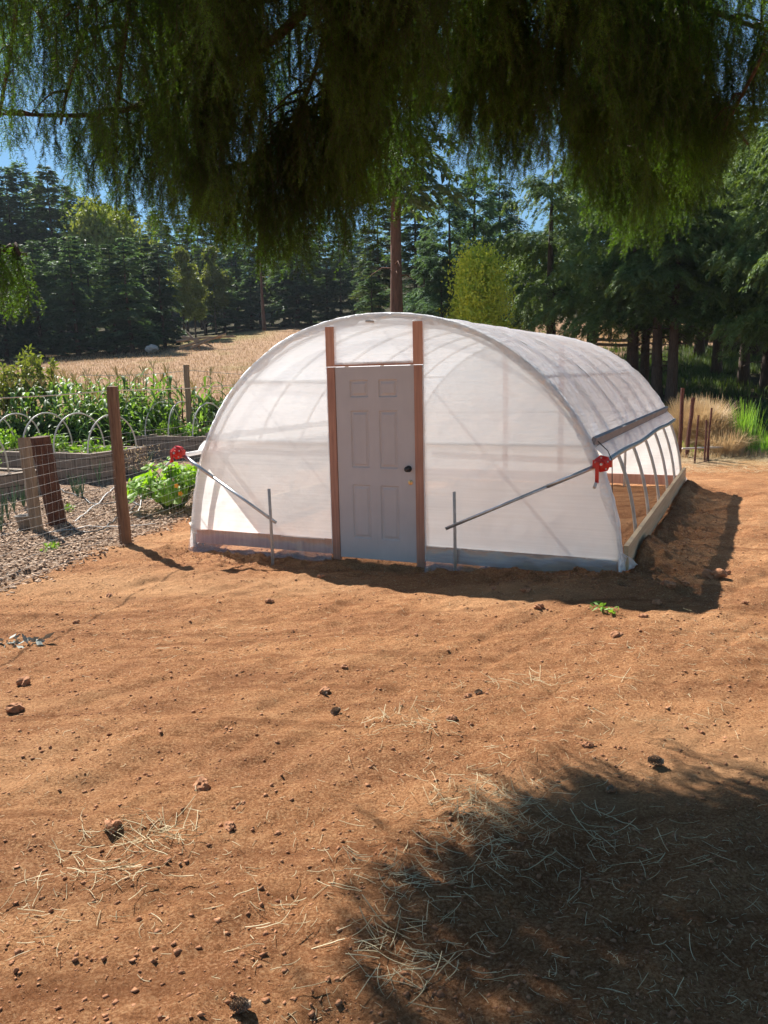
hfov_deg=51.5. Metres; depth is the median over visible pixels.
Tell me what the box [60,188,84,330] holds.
fir tree
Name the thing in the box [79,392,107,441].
corn plant
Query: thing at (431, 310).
fir tree
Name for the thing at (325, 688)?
soil clod
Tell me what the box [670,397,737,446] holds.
dry grass clump
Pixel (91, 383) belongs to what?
corn plant
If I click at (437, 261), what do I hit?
fir tree
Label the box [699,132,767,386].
fir tree
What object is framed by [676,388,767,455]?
pond grass
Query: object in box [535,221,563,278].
fir tree
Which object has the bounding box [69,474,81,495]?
onion plant
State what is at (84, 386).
corn plant
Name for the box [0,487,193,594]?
wood chips
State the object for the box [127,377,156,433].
corn plant
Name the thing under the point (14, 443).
bed plant
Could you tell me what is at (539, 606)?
soil clod
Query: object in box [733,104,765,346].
fir tree
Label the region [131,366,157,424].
corn plant
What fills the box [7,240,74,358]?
fir tree
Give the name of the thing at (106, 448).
bed plant
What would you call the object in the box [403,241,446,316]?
fir tree
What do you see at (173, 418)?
corn plant
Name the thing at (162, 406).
corn plant
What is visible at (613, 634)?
soil clod
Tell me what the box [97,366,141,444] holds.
corn plant
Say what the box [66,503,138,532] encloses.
hose
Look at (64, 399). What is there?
corn plant
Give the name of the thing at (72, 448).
bed plant
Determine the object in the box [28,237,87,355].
fir tree
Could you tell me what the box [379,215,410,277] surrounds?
fir tree
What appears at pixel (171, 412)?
bed hoop
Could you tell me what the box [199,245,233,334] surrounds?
broadleaf tree
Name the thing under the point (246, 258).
fir tree
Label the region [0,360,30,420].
sapling
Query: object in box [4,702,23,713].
soil clod
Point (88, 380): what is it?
corn plant
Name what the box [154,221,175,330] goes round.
fir tree
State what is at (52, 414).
bed hoop
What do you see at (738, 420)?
reed clump
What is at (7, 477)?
raised bed
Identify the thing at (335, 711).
pine cone
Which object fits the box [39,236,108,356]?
fir tree
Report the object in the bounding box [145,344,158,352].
boulder
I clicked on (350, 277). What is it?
fir tree
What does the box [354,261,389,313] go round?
fir tree
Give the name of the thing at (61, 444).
bed plant
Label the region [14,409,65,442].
garden bush
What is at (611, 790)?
soil clod
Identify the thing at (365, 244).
fir tree
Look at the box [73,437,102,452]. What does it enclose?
bed plant
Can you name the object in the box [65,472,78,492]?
onion plant
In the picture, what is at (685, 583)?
soil clod
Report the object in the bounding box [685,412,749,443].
dry grass clump
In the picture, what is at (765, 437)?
reed clump
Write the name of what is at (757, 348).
fir tree
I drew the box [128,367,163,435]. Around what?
corn plant
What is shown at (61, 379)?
corn plant
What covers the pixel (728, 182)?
fir tree
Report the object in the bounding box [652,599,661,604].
soil clod
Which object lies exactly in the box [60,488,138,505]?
hose
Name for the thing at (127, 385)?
corn plant
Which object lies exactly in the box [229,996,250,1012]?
pine cone
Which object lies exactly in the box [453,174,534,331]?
fir tree
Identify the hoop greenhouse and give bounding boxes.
[165,312,686,572]
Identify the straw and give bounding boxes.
[0,452,767,1023]
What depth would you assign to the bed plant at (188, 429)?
18.90 m
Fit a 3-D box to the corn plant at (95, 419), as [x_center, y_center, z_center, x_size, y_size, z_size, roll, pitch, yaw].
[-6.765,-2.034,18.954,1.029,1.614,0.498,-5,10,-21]
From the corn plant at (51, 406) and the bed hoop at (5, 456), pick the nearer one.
the bed hoop at (5, 456)
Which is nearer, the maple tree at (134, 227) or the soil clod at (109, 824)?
the soil clod at (109, 824)
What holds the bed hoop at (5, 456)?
attached to the raised bed at (7, 477)
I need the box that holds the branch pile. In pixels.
[176,331,235,348]
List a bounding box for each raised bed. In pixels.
[0,445,147,482]
[0,468,40,500]
[135,433,205,459]
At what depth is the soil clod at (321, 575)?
7.90 m
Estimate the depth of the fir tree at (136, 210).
108.90 m
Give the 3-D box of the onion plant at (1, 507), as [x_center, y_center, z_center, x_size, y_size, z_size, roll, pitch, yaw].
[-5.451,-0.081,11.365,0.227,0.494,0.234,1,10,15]
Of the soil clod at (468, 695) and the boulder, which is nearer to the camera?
the soil clod at (468, 695)
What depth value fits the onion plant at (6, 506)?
11.61 m
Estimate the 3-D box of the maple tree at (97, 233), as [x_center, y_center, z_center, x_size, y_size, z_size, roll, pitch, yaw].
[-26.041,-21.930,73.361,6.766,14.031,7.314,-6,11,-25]
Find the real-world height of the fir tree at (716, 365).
9.413 m
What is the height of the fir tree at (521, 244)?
8.682 m
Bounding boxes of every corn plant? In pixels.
[0,379,26,432]
[0,403,17,423]
[4,379,42,430]
[11,370,33,419]
[22,378,46,435]
[24,379,41,422]
[29,377,56,437]
[40,388,62,419]
[43,375,80,441]
[43,379,72,415]
[48,366,69,423]
[53,374,81,415]
[55,369,84,433]
[56,374,97,444]
[57,370,73,415]
[59,374,86,417]
[70,368,98,415]
[70,377,86,412]
[70,387,108,444]
[72,383,98,435]
[78,392,110,445]
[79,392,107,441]
[82,377,102,406]
[86,378,104,410]
[88,381,127,445]
[92,373,106,403]
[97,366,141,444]
[105,374,125,435]
[114,373,127,401]
[115,373,141,408]
[117,369,139,401]
[119,372,157,441]
[119,377,135,444]
[120,396,147,445]
[122,375,155,438]
[122,385,161,445]
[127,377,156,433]
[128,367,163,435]
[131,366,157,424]
[137,359,167,424]
[146,374,180,433]
[147,378,167,425]
[150,365,185,435]
[151,377,184,433]
[157,363,179,423]
[163,379,198,429]
[181,382,203,434]
[190,379,203,429]
[195,367,225,430]
[197,383,217,427]
[203,374,231,406]
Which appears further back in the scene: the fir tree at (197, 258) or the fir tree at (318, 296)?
the fir tree at (197, 258)
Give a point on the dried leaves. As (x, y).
(39, 641)
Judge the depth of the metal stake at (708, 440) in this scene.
16.54 m
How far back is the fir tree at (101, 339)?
54.73 m
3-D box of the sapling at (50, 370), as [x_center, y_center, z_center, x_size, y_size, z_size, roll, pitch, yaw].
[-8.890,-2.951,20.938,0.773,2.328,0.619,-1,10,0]
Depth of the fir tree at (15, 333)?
56.33 m
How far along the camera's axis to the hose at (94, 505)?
12.79 m
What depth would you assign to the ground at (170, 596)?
3.92 m
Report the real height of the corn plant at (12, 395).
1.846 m
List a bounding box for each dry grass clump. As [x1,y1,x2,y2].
[664,393,714,441]
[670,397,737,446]
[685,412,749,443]
[691,425,766,455]
[695,393,740,422]
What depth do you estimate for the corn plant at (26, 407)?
19.66 m
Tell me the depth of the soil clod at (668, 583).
6.83 m
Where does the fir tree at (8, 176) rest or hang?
on the ground at (170, 596)
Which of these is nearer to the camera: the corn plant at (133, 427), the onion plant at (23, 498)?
the onion plant at (23, 498)
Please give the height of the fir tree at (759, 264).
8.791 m
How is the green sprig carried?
on the ground at (170, 596)
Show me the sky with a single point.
(5, 161)
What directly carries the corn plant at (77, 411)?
on the ground at (170, 596)
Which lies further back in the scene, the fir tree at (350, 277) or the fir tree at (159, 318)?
the fir tree at (350, 277)
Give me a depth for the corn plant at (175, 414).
21.57 m
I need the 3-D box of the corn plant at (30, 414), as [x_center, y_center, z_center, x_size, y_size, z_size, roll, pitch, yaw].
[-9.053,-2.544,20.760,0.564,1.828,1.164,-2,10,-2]
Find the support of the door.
in the hoop greenhouse
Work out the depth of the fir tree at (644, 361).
27.09 m
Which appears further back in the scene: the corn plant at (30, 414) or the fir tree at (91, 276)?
the fir tree at (91, 276)
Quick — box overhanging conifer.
[0,0,767,324]
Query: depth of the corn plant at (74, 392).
20.98 m
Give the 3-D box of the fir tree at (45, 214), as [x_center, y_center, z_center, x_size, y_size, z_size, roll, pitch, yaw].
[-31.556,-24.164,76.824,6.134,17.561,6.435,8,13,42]
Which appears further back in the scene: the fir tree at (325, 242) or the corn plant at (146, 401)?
the fir tree at (325, 242)
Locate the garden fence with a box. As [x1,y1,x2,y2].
[0,385,230,589]
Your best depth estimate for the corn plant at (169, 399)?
19.19 m
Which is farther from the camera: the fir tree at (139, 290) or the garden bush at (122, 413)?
the fir tree at (139, 290)
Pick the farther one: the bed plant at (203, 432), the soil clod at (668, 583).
the bed plant at (203, 432)
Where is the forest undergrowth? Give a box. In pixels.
[602,342,767,424]
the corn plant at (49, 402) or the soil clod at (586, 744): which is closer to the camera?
the soil clod at (586, 744)
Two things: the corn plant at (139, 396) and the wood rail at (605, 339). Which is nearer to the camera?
the corn plant at (139, 396)
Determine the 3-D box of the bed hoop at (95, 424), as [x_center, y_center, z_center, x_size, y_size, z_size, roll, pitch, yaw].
[-5.552,-1.481,16.291,0.031,1.036,1.331,4,10,28]
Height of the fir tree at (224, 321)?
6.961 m
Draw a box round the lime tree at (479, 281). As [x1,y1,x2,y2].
[438,236,523,328]
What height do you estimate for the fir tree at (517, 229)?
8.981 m
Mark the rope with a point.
(155, 373)
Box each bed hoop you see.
[0,413,40,435]
[0,441,9,472]
[23,412,72,444]
[53,412,104,451]
[87,415,136,452]
[145,401,180,435]
[168,401,197,434]
[192,402,218,435]
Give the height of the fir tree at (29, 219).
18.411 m
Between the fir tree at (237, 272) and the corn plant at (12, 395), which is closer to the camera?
the corn plant at (12, 395)
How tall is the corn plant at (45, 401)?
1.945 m
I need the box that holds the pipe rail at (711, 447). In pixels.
[682,446,726,449]
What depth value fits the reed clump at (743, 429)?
17.75 m
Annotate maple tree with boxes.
[58,195,138,345]
[107,204,159,342]
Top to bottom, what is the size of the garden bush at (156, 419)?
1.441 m
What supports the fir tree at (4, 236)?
on the ground at (170, 596)
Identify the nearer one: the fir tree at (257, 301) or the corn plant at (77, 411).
the corn plant at (77, 411)
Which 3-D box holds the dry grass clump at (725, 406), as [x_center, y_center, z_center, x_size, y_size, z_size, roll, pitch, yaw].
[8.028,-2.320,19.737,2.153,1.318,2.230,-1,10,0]
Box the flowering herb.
[125,444,160,475]
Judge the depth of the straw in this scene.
3.15 m
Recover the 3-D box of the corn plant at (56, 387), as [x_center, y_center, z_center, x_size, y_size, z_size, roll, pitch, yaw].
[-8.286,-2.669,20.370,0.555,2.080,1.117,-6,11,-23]
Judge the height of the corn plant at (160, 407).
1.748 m
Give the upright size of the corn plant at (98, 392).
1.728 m
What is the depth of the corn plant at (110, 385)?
20.41 m
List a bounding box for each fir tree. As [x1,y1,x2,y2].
[0,166,42,341]
[0,210,14,323]
[0,244,47,357]
[0,256,35,362]
[1,160,62,341]
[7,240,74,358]
[18,176,69,331]
[24,164,80,333]
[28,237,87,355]
[39,179,77,338]
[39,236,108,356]
[50,207,81,331]
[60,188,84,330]
[68,199,96,326]
[68,244,121,352]
[80,244,146,354]
[98,237,163,352]
[118,234,171,345]
[121,204,148,261]
[142,211,173,296]
[142,243,191,347]
[144,212,170,326]
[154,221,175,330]
[168,212,192,331]
[172,224,200,272]
[185,213,208,329]
[185,244,222,334]
[200,223,223,321]
[204,259,247,332]
[216,242,237,279]
[217,212,255,324]
[221,236,258,328]
[232,266,266,329]
[233,221,257,287]
[240,224,274,325]
[253,239,284,325]
[260,219,322,326]
[264,249,307,326]
[278,203,311,297]
[291,250,328,323]
[304,212,337,312]
[308,244,346,320]
[314,250,358,320]
[323,214,357,313]
[336,229,367,311]
[348,266,375,313]
[349,197,407,312]
[352,226,383,279]
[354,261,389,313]
[378,179,447,312]
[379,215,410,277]
[403,189,498,318]
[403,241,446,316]
[415,278,456,317]
[419,165,533,328]
[445,208,472,256]
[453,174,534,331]
[482,157,611,337]
[503,206,523,236]
[507,158,621,344]
[525,178,747,370]
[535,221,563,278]
[576,204,707,382]
[583,183,737,401]
[588,162,760,406]
[664,138,760,375]
[664,169,728,357]
[684,126,767,393]
[689,136,767,362]
[694,131,767,364]
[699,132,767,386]
[700,168,764,357]
[705,125,739,345]
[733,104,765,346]
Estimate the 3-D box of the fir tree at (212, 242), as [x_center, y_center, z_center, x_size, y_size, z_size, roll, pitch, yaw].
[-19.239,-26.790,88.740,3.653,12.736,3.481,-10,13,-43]
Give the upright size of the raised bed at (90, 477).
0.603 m
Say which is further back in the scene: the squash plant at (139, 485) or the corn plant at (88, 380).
the corn plant at (88, 380)
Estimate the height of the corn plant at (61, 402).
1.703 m
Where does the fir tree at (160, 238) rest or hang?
on the ground at (170, 596)
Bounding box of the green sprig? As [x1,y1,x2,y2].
[590,601,618,613]
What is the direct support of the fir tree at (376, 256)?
on the ground at (170, 596)
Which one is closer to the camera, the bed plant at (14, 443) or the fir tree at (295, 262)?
the bed plant at (14, 443)
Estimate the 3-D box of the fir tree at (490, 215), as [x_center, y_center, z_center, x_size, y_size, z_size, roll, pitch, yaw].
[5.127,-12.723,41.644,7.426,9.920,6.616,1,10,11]
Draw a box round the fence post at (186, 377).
[183,365,192,434]
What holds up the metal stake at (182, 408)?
on the ground at (170, 596)
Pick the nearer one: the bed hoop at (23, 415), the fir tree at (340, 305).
the bed hoop at (23, 415)
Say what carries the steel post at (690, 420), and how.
on the ground at (170, 596)
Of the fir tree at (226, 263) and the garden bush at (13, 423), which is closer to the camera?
the garden bush at (13, 423)
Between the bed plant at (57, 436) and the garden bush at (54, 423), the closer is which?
the bed plant at (57, 436)
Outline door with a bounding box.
[335,365,416,562]
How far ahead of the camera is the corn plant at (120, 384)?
22.39 m
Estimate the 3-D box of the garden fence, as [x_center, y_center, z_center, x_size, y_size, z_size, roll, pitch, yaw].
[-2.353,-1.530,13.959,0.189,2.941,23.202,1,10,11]
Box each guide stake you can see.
[267,489,273,564]
[453,492,456,570]
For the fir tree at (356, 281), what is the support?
on the ground at (170, 596)
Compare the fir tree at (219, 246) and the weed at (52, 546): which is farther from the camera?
the fir tree at (219, 246)
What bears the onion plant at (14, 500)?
on the ground at (170, 596)
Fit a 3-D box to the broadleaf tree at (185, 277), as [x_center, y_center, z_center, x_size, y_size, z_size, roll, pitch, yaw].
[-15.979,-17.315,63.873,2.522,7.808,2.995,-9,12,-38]
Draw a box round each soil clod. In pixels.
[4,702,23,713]
[16,676,29,686]
[103,819,121,834]
[193,776,210,790]
[224,821,235,831]
[265,598,273,602]
[317,574,325,577]
[319,686,329,693]
[446,714,457,720]
[463,693,471,697]
[520,587,531,592]
[533,603,543,609]
[581,741,593,747]
[605,785,617,792]
[610,631,623,637]
[638,613,648,617]
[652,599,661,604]
[660,580,675,587]
[682,580,689,585]
[702,568,727,578]
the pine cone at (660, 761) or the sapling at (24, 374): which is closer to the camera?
the pine cone at (660, 761)
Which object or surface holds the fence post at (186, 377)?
on the ground at (170, 596)
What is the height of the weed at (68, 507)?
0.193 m
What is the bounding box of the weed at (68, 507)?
[65,503,74,511]
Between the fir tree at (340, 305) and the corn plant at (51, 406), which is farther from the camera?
the fir tree at (340, 305)
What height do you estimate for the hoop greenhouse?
2.657 m
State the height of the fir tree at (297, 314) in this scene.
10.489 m
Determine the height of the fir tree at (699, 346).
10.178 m
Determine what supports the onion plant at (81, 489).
on the ground at (170, 596)
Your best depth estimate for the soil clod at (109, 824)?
3.40 m
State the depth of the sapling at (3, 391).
20.23 m
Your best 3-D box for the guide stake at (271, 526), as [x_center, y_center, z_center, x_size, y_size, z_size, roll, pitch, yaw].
[-1.210,0.247,8.560,0.035,1.001,0.033,-1,10,0]
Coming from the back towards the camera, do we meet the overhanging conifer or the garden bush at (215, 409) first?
the garden bush at (215, 409)
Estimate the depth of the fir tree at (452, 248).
107.53 m
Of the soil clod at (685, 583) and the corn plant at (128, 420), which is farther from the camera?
the corn plant at (128, 420)
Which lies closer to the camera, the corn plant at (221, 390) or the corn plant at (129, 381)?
the corn plant at (221, 390)
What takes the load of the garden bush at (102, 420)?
on the ground at (170, 596)
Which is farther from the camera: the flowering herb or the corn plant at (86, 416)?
the corn plant at (86, 416)
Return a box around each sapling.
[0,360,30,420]
[0,362,13,426]
[4,343,43,420]
[33,357,59,419]
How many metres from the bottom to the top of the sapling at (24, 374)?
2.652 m
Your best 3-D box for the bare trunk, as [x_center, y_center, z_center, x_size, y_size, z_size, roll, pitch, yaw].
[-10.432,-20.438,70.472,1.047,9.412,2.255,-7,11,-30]
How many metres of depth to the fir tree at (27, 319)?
60.44 m
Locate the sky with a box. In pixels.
[0,0,767,285]
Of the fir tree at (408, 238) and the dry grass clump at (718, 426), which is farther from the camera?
the fir tree at (408, 238)
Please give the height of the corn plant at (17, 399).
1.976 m
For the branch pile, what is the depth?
52.76 m
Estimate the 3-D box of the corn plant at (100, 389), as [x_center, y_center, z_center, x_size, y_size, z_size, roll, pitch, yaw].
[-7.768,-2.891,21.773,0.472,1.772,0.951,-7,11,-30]
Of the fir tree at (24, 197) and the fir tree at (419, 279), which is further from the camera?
the fir tree at (24, 197)
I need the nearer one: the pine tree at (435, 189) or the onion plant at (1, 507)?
the onion plant at (1, 507)
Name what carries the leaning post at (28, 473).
on the ground at (170, 596)
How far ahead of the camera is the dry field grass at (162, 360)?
45.61 m
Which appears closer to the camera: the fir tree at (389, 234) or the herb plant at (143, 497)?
the herb plant at (143, 497)
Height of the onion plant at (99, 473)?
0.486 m
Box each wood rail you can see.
[593,338,626,341]
[596,343,639,346]
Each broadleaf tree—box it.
[164,246,199,330]
[186,263,208,337]
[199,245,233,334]
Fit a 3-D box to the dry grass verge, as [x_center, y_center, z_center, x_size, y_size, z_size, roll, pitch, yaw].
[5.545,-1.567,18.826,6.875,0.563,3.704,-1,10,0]
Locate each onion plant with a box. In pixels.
[0,489,13,518]
[0,490,3,522]
[0,499,5,530]
[7,484,17,511]
[14,482,25,506]
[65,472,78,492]
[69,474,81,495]
[78,474,86,496]
[90,460,104,484]
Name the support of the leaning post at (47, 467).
on the ground at (170, 596)
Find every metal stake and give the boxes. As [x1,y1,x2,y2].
[180,387,183,427]
[694,415,699,463]
[703,420,707,461]
[706,408,712,461]
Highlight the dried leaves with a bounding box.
[0,632,53,647]
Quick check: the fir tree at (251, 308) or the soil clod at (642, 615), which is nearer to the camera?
the soil clod at (642, 615)
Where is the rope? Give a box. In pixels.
[82,370,242,375]
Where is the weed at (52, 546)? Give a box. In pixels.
[40,541,59,550]
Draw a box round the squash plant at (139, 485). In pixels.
[126,457,198,508]
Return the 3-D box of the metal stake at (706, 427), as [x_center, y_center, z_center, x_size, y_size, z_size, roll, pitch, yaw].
[6.679,-1.374,16.561,0.050,1.076,0.050,-5,10,-20]
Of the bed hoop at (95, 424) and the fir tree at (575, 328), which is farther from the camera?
the fir tree at (575, 328)
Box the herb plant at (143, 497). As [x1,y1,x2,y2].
[128,486,152,500]
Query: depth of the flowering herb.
15.25 m
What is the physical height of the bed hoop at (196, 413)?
1.016 m
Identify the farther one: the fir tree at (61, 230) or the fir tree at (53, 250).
the fir tree at (61, 230)
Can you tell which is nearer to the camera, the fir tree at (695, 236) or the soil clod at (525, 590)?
the soil clod at (525, 590)
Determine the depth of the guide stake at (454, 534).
8.00 m
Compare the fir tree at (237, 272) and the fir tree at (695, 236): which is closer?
the fir tree at (695, 236)
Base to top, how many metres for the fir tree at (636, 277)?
8.337 m
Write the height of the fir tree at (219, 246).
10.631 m
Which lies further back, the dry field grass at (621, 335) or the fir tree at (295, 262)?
the fir tree at (295, 262)
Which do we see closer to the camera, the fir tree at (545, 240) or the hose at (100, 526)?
the hose at (100, 526)
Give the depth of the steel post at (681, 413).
17.30 m
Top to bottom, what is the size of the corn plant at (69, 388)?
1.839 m
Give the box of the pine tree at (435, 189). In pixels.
[321,13,475,312]
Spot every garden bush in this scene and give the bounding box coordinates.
[0,412,48,437]
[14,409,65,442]
[43,411,100,441]
[61,388,127,445]
[85,384,152,444]
[121,389,167,437]
[148,396,186,431]
[185,395,223,425]
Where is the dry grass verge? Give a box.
[680,442,766,458]
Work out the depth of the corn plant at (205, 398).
20.16 m
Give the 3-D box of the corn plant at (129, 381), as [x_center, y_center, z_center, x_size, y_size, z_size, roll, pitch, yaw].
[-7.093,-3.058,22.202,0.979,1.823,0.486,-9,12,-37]
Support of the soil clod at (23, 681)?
on the ground at (170, 596)
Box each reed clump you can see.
[718,397,760,452]
[727,404,757,434]
[734,403,767,450]
[757,426,767,450]
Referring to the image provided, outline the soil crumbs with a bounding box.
[0,480,767,1023]
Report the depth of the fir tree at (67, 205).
79.65 m
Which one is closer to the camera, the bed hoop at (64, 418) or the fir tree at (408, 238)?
the bed hoop at (64, 418)
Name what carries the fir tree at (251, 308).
on the ground at (170, 596)
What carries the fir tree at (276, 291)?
on the ground at (170, 596)
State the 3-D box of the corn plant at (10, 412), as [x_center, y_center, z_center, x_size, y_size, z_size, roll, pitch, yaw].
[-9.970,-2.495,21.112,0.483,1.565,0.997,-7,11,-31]
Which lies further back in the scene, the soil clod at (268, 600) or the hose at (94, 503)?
the hose at (94, 503)
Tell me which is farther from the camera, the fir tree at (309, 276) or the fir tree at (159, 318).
the fir tree at (309, 276)
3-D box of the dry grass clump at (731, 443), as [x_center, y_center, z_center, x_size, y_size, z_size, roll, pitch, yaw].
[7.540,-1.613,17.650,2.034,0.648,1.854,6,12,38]
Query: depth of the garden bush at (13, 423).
19.67 m
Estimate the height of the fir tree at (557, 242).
9.846 m
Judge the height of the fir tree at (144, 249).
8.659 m
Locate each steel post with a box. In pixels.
[678,388,684,455]
[685,397,694,457]
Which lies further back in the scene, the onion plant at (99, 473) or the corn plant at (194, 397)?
the corn plant at (194, 397)
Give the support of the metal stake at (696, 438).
on the ground at (170, 596)
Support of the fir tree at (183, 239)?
on the ground at (170, 596)
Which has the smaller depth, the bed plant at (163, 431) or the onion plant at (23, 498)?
the onion plant at (23, 498)
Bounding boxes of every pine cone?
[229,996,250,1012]
[330,707,340,715]
[647,755,663,765]
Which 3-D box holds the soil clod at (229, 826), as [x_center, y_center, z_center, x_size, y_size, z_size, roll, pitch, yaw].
[-0.663,1.349,3.428,0.048,0.042,0.076,-7,11,-31]
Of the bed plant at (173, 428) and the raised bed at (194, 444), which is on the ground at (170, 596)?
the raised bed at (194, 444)
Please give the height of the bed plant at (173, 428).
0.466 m
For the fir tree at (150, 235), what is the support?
on the ground at (170, 596)
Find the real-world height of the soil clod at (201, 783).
0.066 m
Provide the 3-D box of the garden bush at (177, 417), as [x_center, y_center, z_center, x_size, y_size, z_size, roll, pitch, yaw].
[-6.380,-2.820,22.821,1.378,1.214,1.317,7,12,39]
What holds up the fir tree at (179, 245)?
on the ground at (170, 596)
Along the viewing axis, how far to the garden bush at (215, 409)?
23.44 m
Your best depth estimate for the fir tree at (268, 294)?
78.79 m
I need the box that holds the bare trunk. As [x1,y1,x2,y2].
[259,259,273,330]
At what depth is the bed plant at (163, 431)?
19.35 m
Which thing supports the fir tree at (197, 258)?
on the ground at (170, 596)
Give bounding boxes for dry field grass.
[0,322,598,417]
[599,319,739,343]
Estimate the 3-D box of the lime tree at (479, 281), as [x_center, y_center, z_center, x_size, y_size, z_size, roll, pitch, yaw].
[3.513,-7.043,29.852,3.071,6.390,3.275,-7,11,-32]
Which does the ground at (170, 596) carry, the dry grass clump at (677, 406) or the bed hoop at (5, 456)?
the dry grass clump at (677, 406)
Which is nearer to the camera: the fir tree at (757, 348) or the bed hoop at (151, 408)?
the bed hoop at (151, 408)
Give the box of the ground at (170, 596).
[0,264,767,1023]
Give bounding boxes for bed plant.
[0,428,16,448]
[5,429,25,450]
[38,426,70,450]
[51,437,68,451]
[64,441,84,452]
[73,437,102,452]
[96,443,126,451]
[156,420,171,435]
[164,419,182,435]
[178,422,200,435]
[198,424,210,435]
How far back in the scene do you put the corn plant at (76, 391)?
21.89 m
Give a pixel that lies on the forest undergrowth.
(698, 371)
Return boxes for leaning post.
[17,437,43,530]
[30,436,67,525]
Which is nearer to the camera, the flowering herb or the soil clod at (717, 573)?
the soil clod at (717, 573)
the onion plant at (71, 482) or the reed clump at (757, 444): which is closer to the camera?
the onion plant at (71, 482)
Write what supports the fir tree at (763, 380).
on the ground at (170, 596)
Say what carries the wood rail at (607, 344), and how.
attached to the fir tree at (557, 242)
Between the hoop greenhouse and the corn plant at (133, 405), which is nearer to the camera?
the hoop greenhouse
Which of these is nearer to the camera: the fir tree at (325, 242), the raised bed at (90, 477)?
the raised bed at (90, 477)
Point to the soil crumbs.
(402, 972)
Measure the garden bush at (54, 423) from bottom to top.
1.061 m
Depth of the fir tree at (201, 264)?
75.12 m
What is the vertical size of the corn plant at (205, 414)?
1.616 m
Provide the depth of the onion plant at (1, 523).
10.79 m
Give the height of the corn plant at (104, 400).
1.765 m
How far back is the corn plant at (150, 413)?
19.07 m
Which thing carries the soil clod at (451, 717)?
on the ground at (170, 596)
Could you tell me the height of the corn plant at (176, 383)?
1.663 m
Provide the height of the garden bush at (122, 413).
1.639 m
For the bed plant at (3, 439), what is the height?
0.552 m
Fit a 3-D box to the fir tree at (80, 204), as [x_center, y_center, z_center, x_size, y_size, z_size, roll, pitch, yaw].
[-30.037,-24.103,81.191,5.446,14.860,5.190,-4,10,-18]
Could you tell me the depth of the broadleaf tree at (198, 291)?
65.58 m
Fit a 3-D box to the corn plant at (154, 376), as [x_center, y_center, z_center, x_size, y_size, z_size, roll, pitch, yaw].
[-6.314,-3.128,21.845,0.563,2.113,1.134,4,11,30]
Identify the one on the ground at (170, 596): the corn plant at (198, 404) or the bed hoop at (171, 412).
the corn plant at (198, 404)
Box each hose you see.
[50,523,155,532]
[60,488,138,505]
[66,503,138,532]
[73,487,113,521]
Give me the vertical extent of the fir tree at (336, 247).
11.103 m
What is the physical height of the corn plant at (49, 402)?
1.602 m
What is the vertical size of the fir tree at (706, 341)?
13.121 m
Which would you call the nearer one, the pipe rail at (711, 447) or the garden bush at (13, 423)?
the pipe rail at (711, 447)
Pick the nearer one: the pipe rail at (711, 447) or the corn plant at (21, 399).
the pipe rail at (711, 447)

